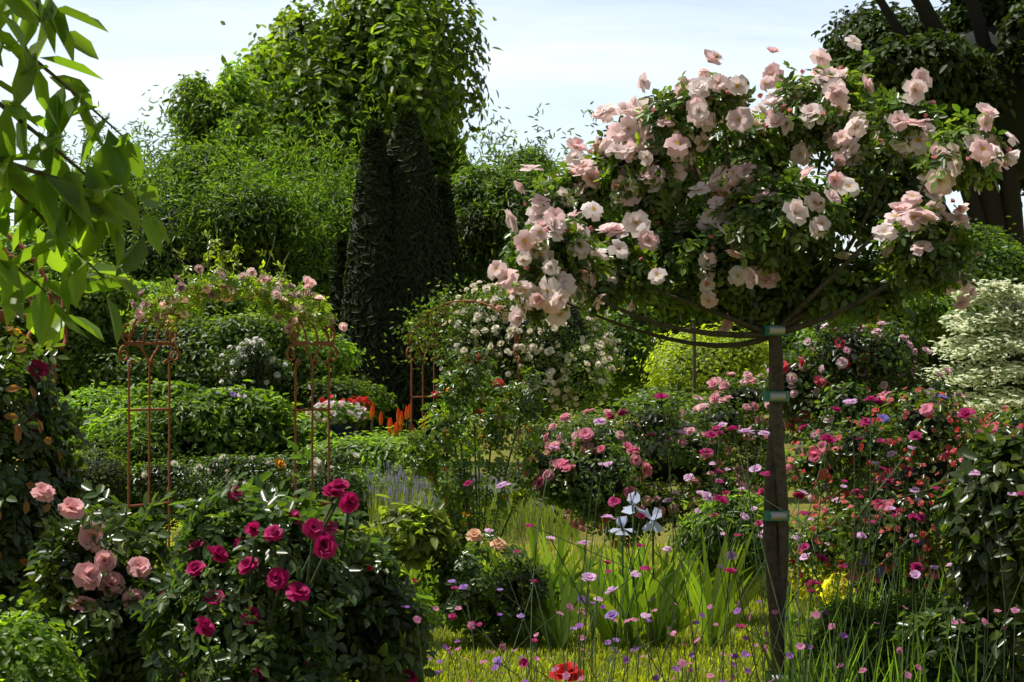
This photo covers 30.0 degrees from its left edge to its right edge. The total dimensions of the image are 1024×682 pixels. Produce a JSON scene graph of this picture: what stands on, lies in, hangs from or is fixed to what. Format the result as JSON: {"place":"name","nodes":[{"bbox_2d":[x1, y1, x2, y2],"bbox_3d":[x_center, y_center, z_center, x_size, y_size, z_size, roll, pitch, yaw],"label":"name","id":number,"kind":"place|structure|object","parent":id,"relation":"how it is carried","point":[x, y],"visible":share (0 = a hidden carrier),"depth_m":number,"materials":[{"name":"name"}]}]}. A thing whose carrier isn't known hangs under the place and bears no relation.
{"place":"outdoors","nodes":[
{"label":"outdoors","id":0,"kind":"place"},
{"bbox_2d":[0,372,955,681],"bbox_3d":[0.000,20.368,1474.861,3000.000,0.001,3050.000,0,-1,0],"label":"ground","id":1,"kind":"structure","parent":0,"point":[664,538],"depth_m":18.05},
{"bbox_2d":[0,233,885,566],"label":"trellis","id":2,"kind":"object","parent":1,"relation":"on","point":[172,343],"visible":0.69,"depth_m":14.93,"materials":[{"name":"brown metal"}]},
{"bbox_2d":[0,0,1023,681],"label":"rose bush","id":3,"kind":"object","parent":1,"relation":"on","point":[1012,124],"visible":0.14,"depth_m":19.00,"materials":[{"name":"green plant"}]},
{"bbox_2d":[0,0,1023,681],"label":"foliage","id":4,"kind":"object","parent":1,"relation":"on","point":[294,84],"depth_m":24.01,"materials":[{"name":"green plant"}]},
{"label":"soil","id":5,"kind":"structure","parent":1,"relation":"on","visible":0},
{"bbox_2d":[0,50,1023,681],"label":"rose bushes","id":6,"kind":"object","parent":5,"relation":"on","point":[800,258],"visible":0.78,"depth_m":7.45,"materials":[{"name":"green plant"}]},
{"bbox_2d":[0,0,1023,681],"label":"stems","id":7,"kind":"object","parent":5,"relation":"on","point":[986,206],"visible":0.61,"depth_m":7.47,"materials":[{"name":"green plant"}]},
{"bbox_2d":[23,35,1023,681],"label":"flowers","id":8,"kind":"object","parent":5,"relation":"on","point":[549,295],"visible":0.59,"depth_m":7.46,"materials":[{"name":"pink plant"}]},
{"bbox_2d":[322,325,789,681],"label":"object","id":9,"kind":"object","parent":5,"relation":"on","point":[768,396],"visible":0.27,"depth_m":7.46,"materials":[{"name":"metal"}]},
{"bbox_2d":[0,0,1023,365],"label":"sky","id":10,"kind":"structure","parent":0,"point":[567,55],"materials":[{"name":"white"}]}
]}

